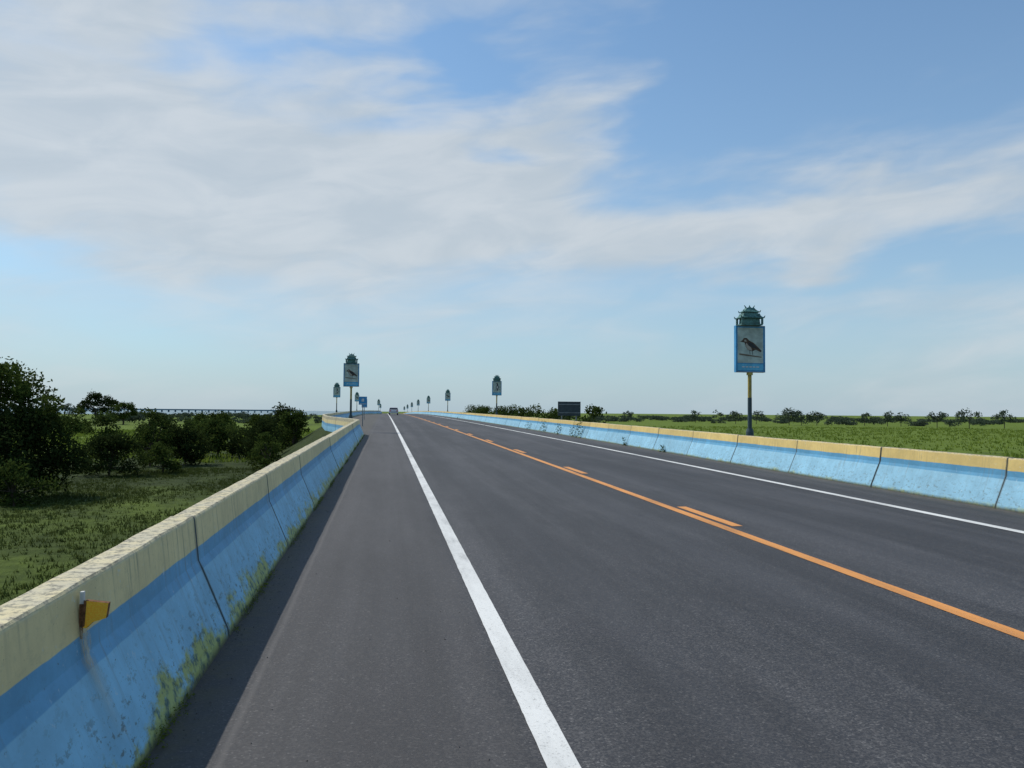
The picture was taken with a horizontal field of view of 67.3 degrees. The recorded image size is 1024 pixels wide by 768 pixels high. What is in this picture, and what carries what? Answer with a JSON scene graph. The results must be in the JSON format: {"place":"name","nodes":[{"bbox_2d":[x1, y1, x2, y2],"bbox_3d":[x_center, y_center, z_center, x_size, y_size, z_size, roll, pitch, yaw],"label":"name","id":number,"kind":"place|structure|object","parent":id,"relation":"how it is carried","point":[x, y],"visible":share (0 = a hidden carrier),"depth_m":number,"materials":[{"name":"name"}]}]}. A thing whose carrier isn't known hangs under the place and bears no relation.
{"place":"outdoors","nodes":[
{"label":"outdoors","id":0,"kind":"place"},
{"bbox_2d":[0,466,258,602],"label":"marsh grass","id":1,"kind":"structure","parent":0,"point":[157,472],"depth_m":28.20,"materials":[{"name":"green plant"}]},
{"bbox_2d":[11,428,314,462],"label":"marsh grass","id":2,"kind":"structure","parent":0,"point":[214,457],"depth_m":60.72,"materials":[{"name":"green plant"}]},
{"bbox_2d":[1,409,345,414],"bbox_3d":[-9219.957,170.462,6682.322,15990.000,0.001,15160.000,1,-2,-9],"label":"sea","id":3,"kind":"structure","parent":0,"point":[257,412],"depth_m":1252.64,"materials":[{"name":"teal liquid"}]},
{"bbox_2d":[270,426,331,463],"bbox_3d":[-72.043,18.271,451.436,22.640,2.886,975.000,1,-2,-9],"label":"grass embankment","id":4,"kind":"structure","parent":0,"point":[316,434],"depth_m":50.81,"materials":[{"name":"green plant"}]},
{"bbox_2d":[273,408,309,451],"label":"shrub","id":5,"kind":"object","parent":4,"relation":"on","point":[296,420],"visible":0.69,"depth_m":57.81,"materials":[{"name":"green plant"}]},
{"bbox_2d":[333,383,339,412],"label":"bird signboard","id":6,"kind":"object","parent":4,"relation":"on","point":[336,390],"visible":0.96,"depth_m":100.55},
{"bbox_2d":[355,392,358,410],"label":"bird signboard","id":7,"kind":"object","parent":4,"relation":"on","point":[356,396],"visible":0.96,"depth_m":156.87},
{"bbox_2d":[445,389,450,411],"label":"bird signboard","id":8,"kind":"object","parent":4,"relation":"on","point":[447,395],"visible":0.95,"depth_m":129.90},
{"bbox_2d":[457,404,493,417],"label":"shrub","id":9,"kind":"object","parent":4,"relation":"on","point":[473,408],"visible":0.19,"depth_m":104.91,"materials":[{"name":"green plant"}]},
{"bbox_2d":[470,406,491,413],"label":"shrub","id":10,"kind":"object","parent":4,"relation":"on","point":[483,410],"visible":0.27,"depth_m":91.78,"materials":[{"name":"green plant"}]},
{"bbox_2d":[492,375,501,414],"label":"bird signboard","id":11,"kind":"object","parent":4,"relation":"on","point":[496,386],"visible":0.94,"depth_m":73.10},
{"bbox_2d":[488,405,510,415],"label":"shrub","id":12,"kind":"object","parent":4,"relation":"on","point":[501,409],"visible":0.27,"depth_m":81.29,"materials":[{"name":"green plant"}]},
{"bbox_2d":[499,404,518,415],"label":"shrub","id":13,"kind":"object","parent":4,"relation":"on","point":[511,412],"visible":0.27,"depth_m":73.61,"materials":[{"name":"green plant"}]},
{"bbox_2d":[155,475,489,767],"bbox_3d":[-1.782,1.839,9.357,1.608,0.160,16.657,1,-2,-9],"label":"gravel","id":14,"kind":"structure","parent":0,"point":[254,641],"depth_m":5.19,"materials":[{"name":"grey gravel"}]},
{"bbox_2d":[0,412,1023,604],"bbox_3d":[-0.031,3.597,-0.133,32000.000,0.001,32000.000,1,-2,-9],"label":"ground","id":15,"kind":"structure","parent":0,"point":[10,566],"depth_m":37.50,"materials":[{"name":"green plant"}]},
{"bbox_2d":[0,458,69,506],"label":"shrub","id":16,"kind":"object","parent":15,"relation":"on","point":[18,480],"visible":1,"depth_m":28.27,"materials":[{"name":"green plant"}]},
{"bbox_2d":[0,356,86,450],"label":"broadleaf tree","id":17,"kind":"object","parent":15,"relation":"on","point":[10,392],"visible":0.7,"depth_m":31.72,"materials":[{"name":"green plant"}]},
{"bbox_2d":[0,399,95,498],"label":"shrub","id":18,"kind":"object","parent":15,"relation":"on","point":[34,428],"visible":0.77,"depth_m":30.81,"materials":[{"name":"green plant"}]},
{"bbox_2d":[56,412,92,433],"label":"shrub","id":19,"kind":"object","parent":15,"relation":"on","point":[79,426],"visible":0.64,"depth_m":108.44,"materials":[{"name":"green plant"}]},
{"bbox_2d":[77,391,118,419],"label":"umbrella tree","id":20,"kind":"object","parent":15,"relation":"on","point":[107,401],"visible":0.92,"depth_m":180.76,"materials":[{"name":"green plant"}]},
{"bbox_2d":[80,410,127,467],"bbox_3d":[-24.924,3.373,46.676,3.694,3.704,2.889,0,-2,17],"label":"shrub","id":21,"kind":"object","parent":15,"relation":"on","point":[106,421],"visible":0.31,"depth_m":46.11,"materials":[{"name":"green plant"}]},
{"bbox_2d":[71,430,149,476],"bbox_3d":[-21.873,3.775,41.524,4.740,2.564,3.302,1,-2,-9],"label":"shrub","id":22,"kind":"object","parent":15,"relation":"on","point":[114,443],"visible":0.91,"depth_m":41.27,"materials":[{"name":"green plant"}]},
{"bbox_2d":[106,401,138,424],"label":"umbrella tree","id":23,"kind":"object","parent":15,"relation":"on","point":[128,406],"visible":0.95,"depth_m":176.85,"materials":[{"name":"green plant"}]},
{"bbox_2d":[1,408,299,412],"bbox_3d":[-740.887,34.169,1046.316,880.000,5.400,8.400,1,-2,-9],"label":"long bridge","id":24,"kind":"structure","parent":15,"relation":"on","point":[215,410],"depth_m":1092.85,"materials":[{"name":"concrete"}]},
{"bbox_2d":[130,407,176,466],"bbox_3d":[-22.838,3.399,48.957,2.597,3.862,2.882,-1,-2,30],"label":"shrub","id":25,"kind":"object","parent":15,"relation":"on","point":[148,432],"visible":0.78,"depth_m":48.71,"materials":[{"name":"green plant"}]},
{"bbox_2d":[129,415,182,456],"bbox_3d":[-26.172,3.962,57.227,4.783,3.284,3.858,1,-2,-9],"label":"shrub","id":26,"kind":"object","parent":15,"relation":"on","point":[139,426],"visible":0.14,"depth_m":57.06,"materials":[{"name":"green plant"}]},
{"bbox_2d":[134,441,184,471],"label":"shrub","id":27,"kind":"object","parent":15,"relation":"on","point":[158,450],"visible":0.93,"depth_m":43.33,"materials":[{"name":"green plant"}]},
{"bbox_2d":[162,421,216,464],"bbox_3d":[-21.268,3.897,50.101,3.688,2.971,3.391,1,-2,-9],"label":"shrub","id":28,"kind":"object","parent":15,"relation":"on","point":[185,441],"visible":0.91,"depth_m":49.77,"materials":[{"name":"green plant"}]},
{"bbox_2d":[184,416,238,434],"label":"shrub","id":29,"kind":"object","parent":15,"relation":"on","point":[203,422],"visible":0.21,"depth_m":106.13,"materials":[{"name":"green plant"}]},
{"bbox_2d":[183,410,240,427],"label":"shrub","id":30,"kind":"object","parent":15,"relation":"on","point":[200,416],"visible":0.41,"depth_m":142.21,"materials":[{"name":"green plant"}]},
{"bbox_2d":[192,416,252,455],"bbox_3d":[-22.213,4.039,58.791,4.797,3.316,3.911,1,-2,-9],"label":"shrub","id":31,"kind":"object","parent":15,"relation":"on","point":[218,439],"visible":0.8,"depth_m":58.20,"materials":[{"name":"green plant"}]},
{"bbox_2d":[219,427,271,457],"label":"shrub","id":32,"kind":"object","parent":15,"relation":"on","point":[234,447],"visible":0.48,"depth_m":57.00,"materials":[{"name":"green plant"}]},
{"bbox_2d":[232,414,273,448],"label":"shrub","id":33,"kind":"object","parent":15,"relation":"on","point":[255,417],"visible":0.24,"depth_m":66.94,"materials":[{"name":"green plant"}]},
{"bbox_2d":[240,416,285,460],"bbox_3d":[-17.080,3.850,52.828,2.934,3.340,3.696,1,-2,-9],"label":"shrub","id":34,"kind":"object","parent":15,"relation":"on","point":[263,425],"visible":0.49,"depth_m":52.55,"materials":[{"name":"green plant"}]},
{"bbox_2d":[244,431,284,469],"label":"shrub","id":35,"kind":"object","parent":15,"relation":"on","point":[264,459],"visible":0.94,"depth_m":45.99,"materials":[{"name":"green plant"}]},
{"bbox_2d":[256,402,301,454],"bbox_3d":[-19.133,3.674,63.386,4.063,4.446,4.351,2,-3,-34],"label":"shrub","id":36,"kind":"object","parent":15,"relation":"on","point":[277,413],"visible":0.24,"depth_m":63.51,"materials":[{"name":"green plant"}]},
{"bbox_2d":[514,407,532,416],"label":"shrub","id":37,"kind":"object","parent":15,"relation":"on","point":[522,411],"visible":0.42,"depth_m":66.81,"materials":[{"name":"green plant"}]},
{"bbox_2d":[524,403,546,417],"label":"shrub","id":38,"kind":"object","parent":15,"relation":"on","point":[537,413],"visible":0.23,"depth_m":60.79,"materials":[{"name":"green plant"}]},
{"bbox_2d":[60,403,1023,428],"bbox_3d":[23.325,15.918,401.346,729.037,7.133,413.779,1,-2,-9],"label":"distant treeline","id":39,"kind":"object","parent":15,"relation":"on","point":[783,419],"visible":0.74,"depth_m":288.09,"materials":[{"name":"green plant"}]},
{"bbox_2d":[541,407,560,419],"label":"shrub","id":40,"kind":"object","parent":15,"relation":"on","point":[553,414],"visible":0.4,"depth_m":56.01,"materials":[{"name":"green plant"}]},
{"bbox_2d":[555,410,577,420],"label":"shrub","id":41,"kind":"object","parent":15,"relation":"on","point":[568,418],"visible":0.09,"depth_m":50.86,"materials":[{"name":"green plant"}]},
{"bbox_2d":[575,415,595,421],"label":"shrub","id":42,"kind":"object","parent":15,"relation":"on","point":[583,419],"visible":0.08,"depth_m":47.35,"materials":[{"name":"green plant"}]},
{"bbox_2d":[584,404,606,422],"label":"shrub","id":43,"kind":"object","parent":15,"relation":"on","point":[595,410],"visible":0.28,"depth_m":42.97,"materials":[{"name":"green plant"}]},
{"bbox_2d":[0,0,1023,416],"label":"sky","id":44,"kind":"structure","parent":0,"point":[205,204],"materials":[{"name":"blue"}]},
{"bbox_2d":[558,401,580,420],"bbox_3d":[3.442,2.813,46.438,1.400,3.500,0.145,1,-2,-9],"label":"rectangular road sign","id":45,"kind":"object","parent":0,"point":[569,408],"visible":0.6,"depth_m":46.44,"materials":[{"name":"grey metal"}]},
{"bbox_2d":[141,413,1023,767],"bbox_3d":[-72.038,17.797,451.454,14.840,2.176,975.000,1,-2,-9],"label":"road","id":46,"kind":"structure","parent":0,"point":[645,633],"depth_m":5.66,"materials":[{"name":"grey asphalt"}]},
{"bbox_2d":[0,410,381,767],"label":"concrete barrier","id":47,"kind":"object","parent":46,"relation":"on","point":[178,591],"visible":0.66,"depth_m":3.86,"materials":[{"name":"paint"}]},
{"bbox_2d":[83,628,92,663],"bbox_3d":[-1.712,1.293,3.251,0.202,0.560,0.300,1,-2,-9],"label":"rust stain","id":48,"kind":"object","parent":47,"relation":"attached to","point":[87,648],"visible":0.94,"depth_m":3.26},
{"bbox_2d":[79,591,110,638],"bbox_3d":[-1.763,0.974,3.249,0.116,0.195,0.030,1,-2,-9],"label":"barrier reflector","id":49,"kind":"object","parent":47,"relation":"attached to","point":[91,612],"visible":1,"depth_m":3.24,"materials":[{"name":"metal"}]},
{"bbox_2d":[140,434,364,767],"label":"weeds","id":50,"kind":"object","parent":46,"relation":"on","point":[187,694],"visible":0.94,"depth_m":4.13,"materials":[{"name":"green plant"}]},
{"bbox_2d":[343,353,358,418],"bbox_3d":[-9.416,1.229,44.951,0.900,6.106,0.485,1,-2,-10],"label":"bird signboard","id":51,"kind":"object","parent":46,"relation":"on","point":[351,374],"visible":0.95,"depth_m":44.94},
{"bbox_2d":[359,397,366,425],"bbox_3d":[-11.061,2.684,56.932,0.600,3.500,0.105,1,-2,-9],"label":"blue road sign","id":52,"kind":"object","parent":46,"relation":"on","point":[362,401],"visible":0.85,"depth_m":56.94,"materials":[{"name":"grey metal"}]},
{"bbox_2d":[389,407,397,414],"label":"car","id":53,"kind":"object","parent":46,"relation":"on","point":[393,409],"visible":0.98,"depth_m":146.37,"materials":[{"name":"paint"}]},
{"bbox_2d":[388,414,580,767],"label":"white edge line","id":54,"kind":"object","parent":46,"relation":"on","point":[556,751],"visible":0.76,"depth_m":4.79,"materials":[{"name":"paint"}]},
{"bbox_2d":[406,414,741,525],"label":"orange dashed line","id":55,"kind":"object","parent":46,"relation":"on","point":[706,515],"visible":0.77,"depth_m":11.57,"materials":[{"name":"paint"}]},
{"bbox_2d":[526,420,664,451],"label":"barrier side weeds","id":56,"kind":"object","parent":46,"relation":"on","point":[571,433],"visible":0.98,"depth_m":39.36,"materials":[{"name":"green plant"}]},
{"bbox_2d":[403,411,1023,512],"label":"concrete barrier","id":57,"kind":"object","parent":46,"relation":"on","point":[991,481],"visible":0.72,"depth_m":17.09,"materials":[{"name":"paint"}]},
{"bbox_2d":[405,414,1023,639],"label":"orange centre line","id":58,"kind":"object","parent":46,"relation":"on","point":[977,619],"visible":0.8,"depth_m":7.68,"materials":[{"name":"paint"}]},
{"bbox_2d":[421,414,1023,532],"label":"white edge line","id":59,"kind":"object","parent":46,"relation":"on","point":[995,526],"visible":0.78,"depth_m":14.16,"materials":[{"name":"paint"}]},
{"bbox_2d":[734,305,764,435],"bbox_3d":[6.932,0.637,22.424,0.900,5.906,0.485,1,-2,-8],"label":"bird signboard","id":60,"kind":"object","parent":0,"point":[749,344],"visible":0.96,"depth_m":22.41},
{"bbox_2d":[635,425,1023,458],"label":"marsh grass","id":61,"kind":"structure","parent":0,"point":[826,436],"depth_m":143.98,"materials":[{"name":"green plant"}]}
]}

